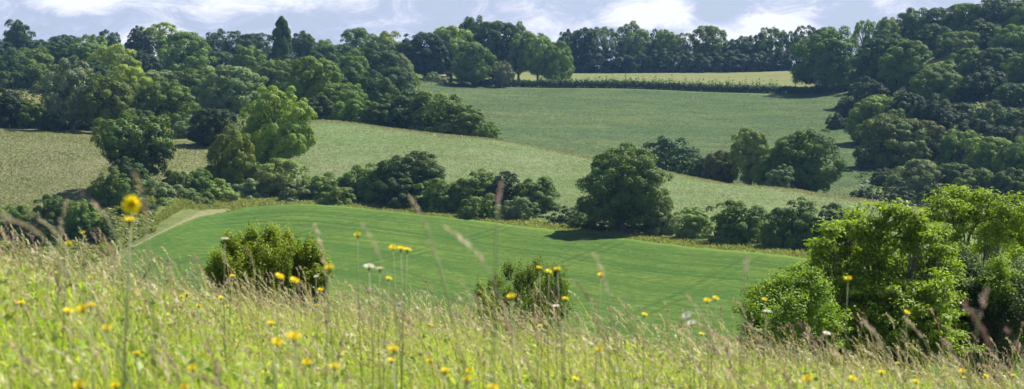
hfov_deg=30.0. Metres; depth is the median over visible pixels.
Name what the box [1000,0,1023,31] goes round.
broadleaf tree
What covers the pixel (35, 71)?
oak tree
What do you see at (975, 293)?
holly bush
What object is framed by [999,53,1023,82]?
oak tree
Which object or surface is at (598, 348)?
hawkbit flower
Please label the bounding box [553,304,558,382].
daisy flower
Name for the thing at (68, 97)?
ash tree
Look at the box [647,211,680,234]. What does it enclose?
shrub
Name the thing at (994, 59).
broadleaf tree
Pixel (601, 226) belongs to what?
shrub
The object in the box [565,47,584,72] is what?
shrub
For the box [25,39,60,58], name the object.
ash tree
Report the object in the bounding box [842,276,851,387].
hawkbit flower
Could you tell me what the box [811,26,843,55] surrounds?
ash tree
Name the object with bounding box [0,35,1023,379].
ground
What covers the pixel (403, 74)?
oak tree
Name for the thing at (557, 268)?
hawkbit flower
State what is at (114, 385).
hawkbit flower
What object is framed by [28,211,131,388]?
grass stalk
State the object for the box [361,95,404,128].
shrub
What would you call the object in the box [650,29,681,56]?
ash tree
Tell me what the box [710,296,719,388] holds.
hawkbit flower
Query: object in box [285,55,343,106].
ash tree
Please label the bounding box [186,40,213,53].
ash tree
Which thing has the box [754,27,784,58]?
broadleaf tree
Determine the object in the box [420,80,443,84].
wooden fence
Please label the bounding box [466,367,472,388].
hawkbit flower
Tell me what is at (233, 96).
oak tree
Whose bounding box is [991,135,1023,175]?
broadleaf tree
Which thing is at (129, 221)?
hawkbit flower
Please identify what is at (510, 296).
hawkbit flower
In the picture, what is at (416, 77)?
shrub
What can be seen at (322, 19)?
sky
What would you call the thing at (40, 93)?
undergrowth
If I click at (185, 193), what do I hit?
shrub
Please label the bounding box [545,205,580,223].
shrub
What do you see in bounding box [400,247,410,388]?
hawkbit flower
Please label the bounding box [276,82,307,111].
broadleaf tree
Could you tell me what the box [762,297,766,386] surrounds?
hawkbit flower
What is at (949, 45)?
oak tree
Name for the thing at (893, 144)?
oak tree
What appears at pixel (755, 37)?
broadleaf tree
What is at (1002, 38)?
oak tree
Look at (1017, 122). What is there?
broadleaf tree
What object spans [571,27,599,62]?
ash tree
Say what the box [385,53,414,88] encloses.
broadleaf tree
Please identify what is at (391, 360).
hawkbit flower
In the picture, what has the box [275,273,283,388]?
hawkbit flower
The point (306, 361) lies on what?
hawkbit flower
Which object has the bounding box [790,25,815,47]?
broadleaf tree
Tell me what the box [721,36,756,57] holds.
ash tree
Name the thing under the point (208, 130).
broadleaf tree
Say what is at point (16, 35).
oak tree
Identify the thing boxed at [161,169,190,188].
shrub
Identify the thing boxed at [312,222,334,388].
grass stalk
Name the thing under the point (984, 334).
grass stalk
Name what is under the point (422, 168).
ash tree
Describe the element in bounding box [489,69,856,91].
stubble field
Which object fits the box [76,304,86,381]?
hawkbit flower
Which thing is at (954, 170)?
broadleaf tree
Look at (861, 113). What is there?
oak tree
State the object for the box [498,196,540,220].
shrub
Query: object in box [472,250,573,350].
bush
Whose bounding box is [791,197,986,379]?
maple tree
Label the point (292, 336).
hawkbit flower
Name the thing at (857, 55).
broadleaf tree
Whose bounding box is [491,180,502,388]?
grass stalk
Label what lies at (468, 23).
oak tree
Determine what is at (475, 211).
shrub
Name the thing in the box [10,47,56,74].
oak tree
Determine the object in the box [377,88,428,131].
shrub
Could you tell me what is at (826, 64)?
oak tree
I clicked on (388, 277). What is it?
hawkbit flower
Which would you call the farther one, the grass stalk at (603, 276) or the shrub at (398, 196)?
the shrub at (398, 196)
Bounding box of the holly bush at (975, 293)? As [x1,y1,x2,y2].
[943,242,1023,388]
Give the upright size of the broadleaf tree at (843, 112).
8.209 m
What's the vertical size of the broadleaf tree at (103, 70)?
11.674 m
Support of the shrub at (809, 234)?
on the ground at (172, 219)
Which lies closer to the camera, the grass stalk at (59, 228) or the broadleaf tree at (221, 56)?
the grass stalk at (59, 228)
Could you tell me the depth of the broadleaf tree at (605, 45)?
863.56 m
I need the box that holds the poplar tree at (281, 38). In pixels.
[271,16,292,59]
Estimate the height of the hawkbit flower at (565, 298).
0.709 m
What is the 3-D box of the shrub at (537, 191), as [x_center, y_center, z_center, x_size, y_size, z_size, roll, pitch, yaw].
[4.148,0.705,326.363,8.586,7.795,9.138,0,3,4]
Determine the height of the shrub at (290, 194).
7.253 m
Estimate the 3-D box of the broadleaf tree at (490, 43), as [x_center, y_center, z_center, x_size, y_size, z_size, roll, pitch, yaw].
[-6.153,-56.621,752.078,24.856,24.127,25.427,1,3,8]
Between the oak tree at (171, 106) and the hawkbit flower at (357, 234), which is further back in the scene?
the oak tree at (171, 106)
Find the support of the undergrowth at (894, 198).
on the ground at (172, 219)
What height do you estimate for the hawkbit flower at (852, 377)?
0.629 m
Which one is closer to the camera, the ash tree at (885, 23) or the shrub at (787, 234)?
the shrub at (787, 234)
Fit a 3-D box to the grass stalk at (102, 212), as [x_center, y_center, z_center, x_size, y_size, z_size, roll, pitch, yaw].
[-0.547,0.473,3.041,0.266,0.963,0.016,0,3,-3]
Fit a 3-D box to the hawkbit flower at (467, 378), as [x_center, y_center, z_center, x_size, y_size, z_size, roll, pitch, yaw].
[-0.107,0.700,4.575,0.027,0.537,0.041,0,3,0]
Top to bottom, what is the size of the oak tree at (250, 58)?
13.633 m
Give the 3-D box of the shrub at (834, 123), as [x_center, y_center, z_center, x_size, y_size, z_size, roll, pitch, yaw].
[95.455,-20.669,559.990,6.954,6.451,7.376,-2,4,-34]
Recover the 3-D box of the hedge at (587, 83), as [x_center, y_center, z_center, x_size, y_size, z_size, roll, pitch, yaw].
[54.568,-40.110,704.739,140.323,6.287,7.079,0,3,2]
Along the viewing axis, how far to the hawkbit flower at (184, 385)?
4.03 m
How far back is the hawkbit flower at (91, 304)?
4.02 m
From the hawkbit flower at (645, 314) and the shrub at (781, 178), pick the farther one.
the shrub at (781, 178)
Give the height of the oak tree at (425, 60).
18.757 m
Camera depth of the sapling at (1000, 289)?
60.67 m
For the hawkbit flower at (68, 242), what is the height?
0.597 m
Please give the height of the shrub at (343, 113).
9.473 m
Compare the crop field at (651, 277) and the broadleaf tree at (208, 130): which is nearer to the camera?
the crop field at (651, 277)
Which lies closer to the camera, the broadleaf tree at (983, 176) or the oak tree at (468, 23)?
the broadleaf tree at (983, 176)
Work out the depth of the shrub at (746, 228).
283.45 m
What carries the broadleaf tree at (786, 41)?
on the ground at (172, 219)
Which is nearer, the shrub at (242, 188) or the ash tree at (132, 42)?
the shrub at (242, 188)
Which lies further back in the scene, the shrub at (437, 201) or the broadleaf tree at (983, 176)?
the broadleaf tree at (983, 176)
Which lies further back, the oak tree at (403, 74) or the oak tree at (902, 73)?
the oak tree at (902, 73)
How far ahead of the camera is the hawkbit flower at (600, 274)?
6.53 m
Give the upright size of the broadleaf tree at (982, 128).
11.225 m
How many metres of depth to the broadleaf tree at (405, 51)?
734.30 m
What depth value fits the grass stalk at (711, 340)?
4.23 m
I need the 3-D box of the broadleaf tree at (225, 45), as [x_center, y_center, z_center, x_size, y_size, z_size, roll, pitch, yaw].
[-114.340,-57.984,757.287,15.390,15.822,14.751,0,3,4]
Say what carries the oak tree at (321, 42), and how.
on the ground at (172, 219)
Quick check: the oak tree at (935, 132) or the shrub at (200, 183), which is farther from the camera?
the oak tree at (935, 132)
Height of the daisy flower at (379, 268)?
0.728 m
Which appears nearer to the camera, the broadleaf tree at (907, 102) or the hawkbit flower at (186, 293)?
the hawkbit flower at (186, 293)
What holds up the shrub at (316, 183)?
on the ground at (172, 219)
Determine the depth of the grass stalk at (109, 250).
4.23 m
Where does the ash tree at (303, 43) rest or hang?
on the ground at (172, 219)
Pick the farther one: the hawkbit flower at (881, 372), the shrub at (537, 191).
the shrub at (537, 191)
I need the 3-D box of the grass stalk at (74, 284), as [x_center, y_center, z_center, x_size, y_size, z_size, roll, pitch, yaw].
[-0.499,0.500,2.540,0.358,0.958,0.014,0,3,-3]
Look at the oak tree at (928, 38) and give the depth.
664.41 m
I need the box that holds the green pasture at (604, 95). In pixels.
[418,83,875,196]
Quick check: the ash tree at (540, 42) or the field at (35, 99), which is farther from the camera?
the ash tree at (540, 42)
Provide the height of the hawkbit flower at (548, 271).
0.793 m
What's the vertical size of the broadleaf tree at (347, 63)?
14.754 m
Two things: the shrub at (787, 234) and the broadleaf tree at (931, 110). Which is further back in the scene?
the broadleaf tree at (931, 110)
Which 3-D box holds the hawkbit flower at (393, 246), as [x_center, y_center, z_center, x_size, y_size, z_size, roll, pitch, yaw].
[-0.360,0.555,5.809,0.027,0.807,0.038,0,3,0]
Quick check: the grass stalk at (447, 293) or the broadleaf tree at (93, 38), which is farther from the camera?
the broadleaf tree at (93, 38)
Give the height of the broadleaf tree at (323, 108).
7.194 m
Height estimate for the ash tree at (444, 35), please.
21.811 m
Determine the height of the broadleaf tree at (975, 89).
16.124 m
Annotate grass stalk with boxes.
[0,214,134,388]
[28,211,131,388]
[53,199,67,388]
[80,190,181,388]
[101,236,140,388]
[131,172,156,388]
[181,279,221,388]
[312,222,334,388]
[361,223,412,388]
[409,197,467,388]
[428,239,466,388]
[443,225,538,388]
[459,280,511,388]
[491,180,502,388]
[573,279,617,388]
[592,253,622,388]
[686,295,729,388]
[740,253,748,388]
[766,334,789,388]
[797,321,833,388]
[862,320,901,388]
[903,317,945,388]
[941,337,972,388]
[962,299,1004,388]
[967,288,988,388]
[1005,327,1023,361]
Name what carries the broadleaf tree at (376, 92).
on the ground at (172, 219)
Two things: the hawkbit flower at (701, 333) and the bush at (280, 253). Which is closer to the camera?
the hawkbit flower at (701, 333)
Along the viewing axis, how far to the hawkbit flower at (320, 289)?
8.04 m
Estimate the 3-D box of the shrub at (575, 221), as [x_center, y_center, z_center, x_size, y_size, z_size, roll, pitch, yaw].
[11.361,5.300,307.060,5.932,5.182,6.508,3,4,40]
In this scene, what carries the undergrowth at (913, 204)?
on the ground at (172, 219)
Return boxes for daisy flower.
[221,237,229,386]
[363,264,374,388]
[376,267,381,387]
[396,302,401,371]
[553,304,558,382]
[682,311,691,388]
[686,319,695,388]
[761,309,771,387]
[823,331,829,388]
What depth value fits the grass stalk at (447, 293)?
3.82 m
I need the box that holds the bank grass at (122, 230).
[0,193,160,280]
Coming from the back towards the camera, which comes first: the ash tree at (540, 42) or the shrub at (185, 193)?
the ash tree at (540, 42)
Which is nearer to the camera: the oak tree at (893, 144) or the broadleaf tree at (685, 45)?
the oak tree at (893, 144)
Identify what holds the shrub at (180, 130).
on the ground at (172, 219)
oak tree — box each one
[2,19,35,59]
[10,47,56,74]
[13,63,58,88]
[67,42,101,72]
[77,73,136,130]
[86,43,142,74]
[108,64,152,105]
[129,76,200,129]
[154,31,217,75]
[196,64,268,113]
[227,44,266,68]
[231,85,317,166]
[232,33,273,61]
[251,58,291,90]
[304,44,361,77]
[309,39,332,57]
[315,82,368,113]
[339,27,376,56]
[355,41,399,84]
[365,30,400,60]
[371,67,418,108]
[395,31,452,78]
[450,15,486,41]
[450,41,498,85]
[574,142,673,230]
[686,25,728,62]
[763,128,846,192]
[788,25,857,92]
[843,94,893,143]
[847,29,920,93]
[852,108,933,168]
[877,40,937,92]
[882,159,942,194]
[891,7,928,44]
[906,119,950,158]
[909,63,968,101]
[913,23,956,60]
[915,7,959,34]
[932,30,980,58]
[934,129,982,163]
[940,48,984,76]
[961,136,1014,172]
[967,0,1015,28]
[987,24,1023,53]
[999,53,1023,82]
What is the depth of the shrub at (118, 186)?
316.75 m
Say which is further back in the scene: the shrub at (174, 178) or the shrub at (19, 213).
the shrub at (174, 178)
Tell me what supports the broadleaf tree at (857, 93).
on the ground at (172, 219)
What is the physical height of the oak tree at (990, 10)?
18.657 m
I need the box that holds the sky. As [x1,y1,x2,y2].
[0,0,1020,67]
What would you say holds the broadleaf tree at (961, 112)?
on the ground at (172, 219)
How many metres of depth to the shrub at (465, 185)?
330.08 m
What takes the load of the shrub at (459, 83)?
on the ground at (172, 219)
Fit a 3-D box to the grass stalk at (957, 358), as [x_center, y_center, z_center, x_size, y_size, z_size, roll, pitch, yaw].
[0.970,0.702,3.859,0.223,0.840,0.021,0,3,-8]
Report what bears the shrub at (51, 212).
on the ground at (172, 219)
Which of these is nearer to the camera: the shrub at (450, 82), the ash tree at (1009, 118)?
the ash tree at (1009, 118)
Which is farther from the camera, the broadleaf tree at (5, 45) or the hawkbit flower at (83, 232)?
the broadleaf tree at (5, 45)
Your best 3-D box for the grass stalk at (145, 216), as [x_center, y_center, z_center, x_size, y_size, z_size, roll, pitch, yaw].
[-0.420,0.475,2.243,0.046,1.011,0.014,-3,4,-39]
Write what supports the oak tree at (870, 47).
on the ground at (172, 219)
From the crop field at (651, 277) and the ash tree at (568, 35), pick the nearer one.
the crop field at (651, 277)
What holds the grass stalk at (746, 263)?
on the ground at (172, 219)
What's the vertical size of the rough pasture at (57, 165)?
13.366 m
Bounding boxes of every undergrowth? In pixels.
[0,75,245,130]
[826,194,925,206]
[854,57,1023,207]
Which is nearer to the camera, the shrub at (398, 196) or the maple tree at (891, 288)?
the maple tree at (891, 288)
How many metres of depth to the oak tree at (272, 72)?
565.42 m
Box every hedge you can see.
[470,77,850,93]
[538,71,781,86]
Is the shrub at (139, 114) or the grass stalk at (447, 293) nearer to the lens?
the grass stalk at (447, 293)
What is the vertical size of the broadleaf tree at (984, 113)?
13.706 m
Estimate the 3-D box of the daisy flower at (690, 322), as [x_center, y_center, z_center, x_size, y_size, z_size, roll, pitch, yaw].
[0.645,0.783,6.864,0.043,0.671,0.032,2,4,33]
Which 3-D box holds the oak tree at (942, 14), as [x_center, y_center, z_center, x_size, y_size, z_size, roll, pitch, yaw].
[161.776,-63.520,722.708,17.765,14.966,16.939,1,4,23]
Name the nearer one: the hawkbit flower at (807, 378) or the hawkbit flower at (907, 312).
the hawkbit flower at (807, 378)
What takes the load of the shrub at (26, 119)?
on the ground at (172, 219)
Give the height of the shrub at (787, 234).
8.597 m
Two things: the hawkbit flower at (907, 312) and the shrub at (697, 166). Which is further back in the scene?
the shrub at (697, 166)
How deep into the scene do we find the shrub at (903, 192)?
397.58 m
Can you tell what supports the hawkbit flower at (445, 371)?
on the ground at (172, 219)
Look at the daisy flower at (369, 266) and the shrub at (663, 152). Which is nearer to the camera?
the daisy flower at (369, 266)
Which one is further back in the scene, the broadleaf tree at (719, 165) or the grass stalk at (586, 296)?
the broadleaf tree at (719, 165)
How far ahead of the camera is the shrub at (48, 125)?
416.01 m
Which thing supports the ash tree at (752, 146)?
on the ground at (172, 219)
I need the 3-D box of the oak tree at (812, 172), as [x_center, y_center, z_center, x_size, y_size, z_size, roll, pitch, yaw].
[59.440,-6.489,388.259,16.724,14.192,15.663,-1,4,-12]
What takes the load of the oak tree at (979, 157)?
on the ground at (172, 219)
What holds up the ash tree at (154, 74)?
on the ground at (172, 219)
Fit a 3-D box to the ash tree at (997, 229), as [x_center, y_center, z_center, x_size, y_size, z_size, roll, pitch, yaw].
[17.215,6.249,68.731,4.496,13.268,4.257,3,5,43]
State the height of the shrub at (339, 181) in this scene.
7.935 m
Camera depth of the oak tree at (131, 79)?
495.63 m
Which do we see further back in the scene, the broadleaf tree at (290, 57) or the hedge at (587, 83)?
the hedge at (587, 83)
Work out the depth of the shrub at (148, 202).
308.32 m
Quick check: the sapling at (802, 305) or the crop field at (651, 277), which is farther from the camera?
the crop field at (651, 277)
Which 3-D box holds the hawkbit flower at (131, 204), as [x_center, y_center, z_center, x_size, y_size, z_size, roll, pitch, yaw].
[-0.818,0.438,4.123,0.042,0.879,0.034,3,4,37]
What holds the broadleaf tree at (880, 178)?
on the ground at (172, 219)
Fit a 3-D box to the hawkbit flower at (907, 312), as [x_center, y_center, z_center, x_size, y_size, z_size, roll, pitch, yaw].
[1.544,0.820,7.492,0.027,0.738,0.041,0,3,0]
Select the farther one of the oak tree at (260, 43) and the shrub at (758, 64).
the shrub at (758, 64)
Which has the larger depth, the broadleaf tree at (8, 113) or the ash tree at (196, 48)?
the ash tree at (196, 48)
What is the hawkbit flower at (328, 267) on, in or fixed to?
on the ground at (172, 219)
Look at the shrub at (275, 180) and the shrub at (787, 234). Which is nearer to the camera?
the shrub at (787, 234)
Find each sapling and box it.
[731,260,852,365]
[974,252,1023,384]
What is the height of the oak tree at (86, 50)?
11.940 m
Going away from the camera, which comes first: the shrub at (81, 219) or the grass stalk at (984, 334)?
the grass stalk at (984, 334)
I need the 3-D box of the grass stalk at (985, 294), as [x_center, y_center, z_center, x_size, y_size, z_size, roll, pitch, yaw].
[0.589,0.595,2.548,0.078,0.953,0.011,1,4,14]
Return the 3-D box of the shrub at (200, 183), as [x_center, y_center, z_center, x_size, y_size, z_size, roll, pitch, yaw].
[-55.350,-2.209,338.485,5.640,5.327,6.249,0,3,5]
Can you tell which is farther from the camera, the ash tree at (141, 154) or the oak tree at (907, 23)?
the oak tree at (907, 23)
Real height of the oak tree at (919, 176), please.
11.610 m
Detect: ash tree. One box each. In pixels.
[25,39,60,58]
[40,55,100,130]
[42,42,81,71]
[48,34,81,51]
[103,127,176,176]
[124,25,152,59]
[138,70,181,93]
[162,68,206,92]
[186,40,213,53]
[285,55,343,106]
[289,30,315,63]
[376,150,445,195]
[430,25,475,79]
[492,60,515,86]
[497,21,533,79]
[518,33,554,80]
[557,29,577,58]
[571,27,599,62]
[610,20,653,59]
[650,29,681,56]
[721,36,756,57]
[727,126,770,185]
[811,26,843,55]
[872,16,901,44]
[916,183,1023,361]
[999,108,1023,129]
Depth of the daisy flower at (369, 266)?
5.70 m
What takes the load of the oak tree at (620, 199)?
on the ground at (172, 219)
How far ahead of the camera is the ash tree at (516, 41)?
744.85 m
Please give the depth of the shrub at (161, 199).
314.22 m
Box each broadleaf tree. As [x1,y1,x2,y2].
[0,40,17,57]
[0,47,28,73]
[0,71,32,88]
[0,87,27,127]
[29,76,58,93]
[75,34,108,49]
[81,59,111,87]
[90,111,173,166]
[97,29,120,52]
[129,22,186,64]
[131,50,163,76]
[187,108,237,145]
[190,75,223,103]
[202,51,232,72]
[204,123,256,188]
[205,28,240,55]
[266,54,307,75]
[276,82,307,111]
[302,94,335,119]
[330,49,370,79]
[332,69,361,97]
[355,70,400,105]
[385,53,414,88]
[392,38,417,71]
[466,20,521,79]
[539,40,574,80]
[588,26,619,63]
[638,28,659,53]
[666,32,698,60]
[701,149,737,183]
[747,32,769,57]
[752,155,773,186]
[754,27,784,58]
[774,31,798,57]
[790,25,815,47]
[834,96,854,117]
[845,76,894,115]
[850,19,881,54]
[854,53,872,73]
[870,167,901,186]
[882,90,926,128]
[905,93,955,131]
[930,162,973,187]
[944,102,982,124]
[946,3,983,32]
[951,168,1003,202]
[953,66,1007,101]
[956,118,993,141]
[958,18,1001,49]
[966,99,1014,127]
[973,47,1020,73]
[985,126,1023,148]
[988,167,1023,204]
[991,82,1023,107]
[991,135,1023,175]
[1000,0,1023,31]
[1008,119,1023,141]
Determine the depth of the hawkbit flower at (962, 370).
6.98 m
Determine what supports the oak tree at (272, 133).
on the ground at (172, 219)
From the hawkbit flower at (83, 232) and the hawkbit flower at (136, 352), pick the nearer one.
the hawkbit flower at (136, 352)
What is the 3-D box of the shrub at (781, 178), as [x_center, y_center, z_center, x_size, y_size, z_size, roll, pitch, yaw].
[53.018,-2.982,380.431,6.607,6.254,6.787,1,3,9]
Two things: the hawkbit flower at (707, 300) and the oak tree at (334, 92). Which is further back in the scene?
the oak tree at (334, 92)
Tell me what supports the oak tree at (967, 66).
on the ground at (172, 219)
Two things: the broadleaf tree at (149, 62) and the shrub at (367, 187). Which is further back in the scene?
the broadleaf tree at (149, 62)
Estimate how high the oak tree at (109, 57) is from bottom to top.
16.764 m
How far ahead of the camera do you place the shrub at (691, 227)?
290.53 m
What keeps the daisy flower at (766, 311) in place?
on the ground at (172, 219)
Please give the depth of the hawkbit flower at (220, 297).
8.04 m
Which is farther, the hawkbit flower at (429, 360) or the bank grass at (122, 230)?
the bank grass at (122, 230)
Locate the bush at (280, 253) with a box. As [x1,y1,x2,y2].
[202,218,336,321]
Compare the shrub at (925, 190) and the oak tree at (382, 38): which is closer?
the shrub at (925, 190)
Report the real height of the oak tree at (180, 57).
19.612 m
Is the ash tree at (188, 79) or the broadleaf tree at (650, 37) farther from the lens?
the broadleaf tree at (650, 37)
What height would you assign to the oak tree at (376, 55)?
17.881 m
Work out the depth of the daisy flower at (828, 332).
8.56 m
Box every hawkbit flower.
[17,301,23,375]
[61,240,71,386]
[64,308,73,388]
[72,379,86,388]
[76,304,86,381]
[81,231,86,295]
[85,302,96,388]
[100,324,112,388]
[110,382,120,388]
[121,194,140,388]
[122,217,136,388]
[133,350,139,388]
[178,382,189,388]
[184,292,192,357]
[188,364,196,388]
[218,296,226,385]
[228,274,234,358]
[267,321,274,376]
[271,337,283,388]
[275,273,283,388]
[286,331,301,388]
[289,277,297,368]
[301,358,311,388]
[316,287,323,385]
[323,264,334,388]
[328,363,338,388]
[353,232,362,388]
[383,276,392,387]
[386,346,399,388]
[387,358,394,388]
[389,244,397,388]
[399,246,404,388]
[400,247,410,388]
[426,358,432,388]
[441,368,450,388]
[463,376,471,384]
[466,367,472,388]
[487,384,498,388]
[506,293,514,388]
[536,266,541,388]
[546,269,550,388]
[554,267,562,388]
[561,297,568,388]
[595,272,604,386]
[595,346,603,388]
[643,313,647,388]
[699,332,704,383]
[703,298,709,388]
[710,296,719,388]
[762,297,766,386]
[801,374,812,388]
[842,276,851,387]
[848,375,857,388]
[877,370,885,388]
[903,310,910,387]
[959,368,965,384]
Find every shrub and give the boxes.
[0,205,38,240]
[15,98,46,127]
[18,214,59,245]
[28,193,75,234]
[34,108,66,130]
[61,199,99,239]
[67,118,96,130]
[85,216,118,242]
[86,169,140,206]
[107,156,151,190]
[116,191,158,215]
[126,109,155,132]
[132,178,176,199]
[153,197,172,206]
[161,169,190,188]
[167,184,201,203]
[172,117,198,138]
[184,167,215,195]
[191,191,217,206]
[211,178,240,200]
[230,178,269,198]
[244,158,310,197]
[278,178,317,201]
[294,171,338,199]
[316,186,357,205]
[322,172,361,200]
[327,96,377,123]
[343,162,392,202]
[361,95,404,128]
[374,173,422,208]
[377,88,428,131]
[407,90,467,133]
[413,177,463,212]
[414,73,420,84]
[423,72,447,81]
[438,80,455,85]
[444,104,489,136]
[447,168,495,211]
[451,80,467,86]
[456,193,500,219]
[471,121,502,139]
[484,170,524,212]
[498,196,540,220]
[513,176,560,213]
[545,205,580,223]
[561,213,593,228]
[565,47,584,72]
[576,52,608,72]
[581,219,612,230]
[598,51,630,72]
[620,51,656,72]
[641,48,683,72]
[641,135,701,176]
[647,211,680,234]
[664,50,707,72]
[672,207,714,238]
[687,157,709,177]
[692,52,727,72]
[701,199,767,244]
[713,50,751,72]
[737,51,777,71]
[758,196,818,248]
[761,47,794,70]
[762,164,794,188]
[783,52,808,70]
[797,218,826,248]
[809,202,853,248]
[825,113,846,129]
[849,187,882,200]
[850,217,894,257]
[884,187,916,199]
[915,184,955,206]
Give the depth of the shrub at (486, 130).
419.00 m
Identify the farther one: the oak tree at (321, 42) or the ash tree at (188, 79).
the oak tree at (321, 42)
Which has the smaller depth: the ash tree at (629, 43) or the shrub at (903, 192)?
the shrub at (903, 192)
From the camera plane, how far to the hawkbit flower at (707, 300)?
6.16 m
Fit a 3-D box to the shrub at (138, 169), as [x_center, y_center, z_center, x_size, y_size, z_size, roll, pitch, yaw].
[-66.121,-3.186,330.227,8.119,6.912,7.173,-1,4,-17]
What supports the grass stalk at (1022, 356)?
on the ground at (172, 219)
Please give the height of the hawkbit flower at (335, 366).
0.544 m
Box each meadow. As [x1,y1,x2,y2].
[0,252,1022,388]
[245,120,1023,264]
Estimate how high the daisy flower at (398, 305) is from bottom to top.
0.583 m
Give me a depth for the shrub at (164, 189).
321.60 m
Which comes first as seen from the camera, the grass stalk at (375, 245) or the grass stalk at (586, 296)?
the grass stalk at (375, 245)
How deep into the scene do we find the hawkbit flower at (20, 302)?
5.49 m
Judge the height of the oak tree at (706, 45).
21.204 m
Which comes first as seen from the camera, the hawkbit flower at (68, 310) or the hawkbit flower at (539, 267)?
the hawkbit flower at (68, 310)
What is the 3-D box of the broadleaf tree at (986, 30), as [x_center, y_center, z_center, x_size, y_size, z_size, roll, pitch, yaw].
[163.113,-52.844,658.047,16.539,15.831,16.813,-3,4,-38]
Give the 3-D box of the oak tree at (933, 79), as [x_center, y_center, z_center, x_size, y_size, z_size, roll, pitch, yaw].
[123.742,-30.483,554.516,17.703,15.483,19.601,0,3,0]
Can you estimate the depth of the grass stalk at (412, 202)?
3.02 m
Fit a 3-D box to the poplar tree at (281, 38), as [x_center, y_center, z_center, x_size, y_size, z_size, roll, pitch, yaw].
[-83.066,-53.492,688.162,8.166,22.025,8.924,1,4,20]
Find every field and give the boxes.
[0,94,51,104]
[105,204,1023,388]
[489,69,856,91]
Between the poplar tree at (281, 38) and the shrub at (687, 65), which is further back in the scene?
the shrub at (687, 65)
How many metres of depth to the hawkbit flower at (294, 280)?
4.75 m
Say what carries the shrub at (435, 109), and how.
on the ground at (172, 219)
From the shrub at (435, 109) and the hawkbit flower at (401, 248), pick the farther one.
the shrub at (435, 109)
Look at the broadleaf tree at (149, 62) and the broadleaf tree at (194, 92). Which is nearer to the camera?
the broadleaf tree at (194, 92)
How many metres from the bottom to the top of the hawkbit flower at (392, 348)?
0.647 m
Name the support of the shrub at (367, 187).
on the ground at (172, 219)
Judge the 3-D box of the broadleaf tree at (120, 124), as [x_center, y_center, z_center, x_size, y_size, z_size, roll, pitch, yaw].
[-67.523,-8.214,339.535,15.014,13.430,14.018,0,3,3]
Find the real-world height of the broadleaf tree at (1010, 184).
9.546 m
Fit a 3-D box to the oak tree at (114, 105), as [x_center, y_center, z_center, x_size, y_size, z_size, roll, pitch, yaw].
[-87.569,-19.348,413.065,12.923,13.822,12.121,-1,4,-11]
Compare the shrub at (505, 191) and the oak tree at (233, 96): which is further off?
the oak tree at (233, 96)
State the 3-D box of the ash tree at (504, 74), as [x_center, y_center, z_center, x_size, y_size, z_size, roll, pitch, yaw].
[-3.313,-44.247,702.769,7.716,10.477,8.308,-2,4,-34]
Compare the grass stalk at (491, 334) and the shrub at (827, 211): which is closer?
the grass stalk at (491, 334)
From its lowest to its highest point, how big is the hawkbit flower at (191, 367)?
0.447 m
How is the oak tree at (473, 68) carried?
on the ground at (172, 219)
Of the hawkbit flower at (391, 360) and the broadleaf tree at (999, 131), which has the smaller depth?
the hawkbit flower at (391, 360)
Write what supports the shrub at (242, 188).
on the ground at (172, 219)
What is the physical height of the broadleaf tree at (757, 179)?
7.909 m
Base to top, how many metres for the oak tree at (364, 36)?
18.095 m
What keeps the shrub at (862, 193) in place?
on the ground at (172, 219)
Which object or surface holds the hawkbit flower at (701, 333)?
on the ground at (172, 219)
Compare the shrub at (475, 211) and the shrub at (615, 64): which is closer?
the shrub at (475, 211)
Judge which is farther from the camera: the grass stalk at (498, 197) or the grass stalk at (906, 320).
the grass stalk at (906, 320)
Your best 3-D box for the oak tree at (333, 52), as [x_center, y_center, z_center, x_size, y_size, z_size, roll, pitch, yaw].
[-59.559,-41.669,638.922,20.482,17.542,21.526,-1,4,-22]
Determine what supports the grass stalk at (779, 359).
on the ground at (172, 219)
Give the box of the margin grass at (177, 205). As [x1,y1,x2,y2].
[135,192,966,274]
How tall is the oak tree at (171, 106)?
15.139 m
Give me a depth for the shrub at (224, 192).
340.11 m
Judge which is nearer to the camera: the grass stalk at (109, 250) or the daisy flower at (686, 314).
the grass stalk at (109, 250)
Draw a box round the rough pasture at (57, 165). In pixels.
[0,129,220,214]
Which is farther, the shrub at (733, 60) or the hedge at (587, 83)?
the shrub at (733, 60)
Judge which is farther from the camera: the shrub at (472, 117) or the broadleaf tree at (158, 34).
the broadleaf tree at (158, 34)
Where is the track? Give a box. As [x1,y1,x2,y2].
[129,208,230,248]

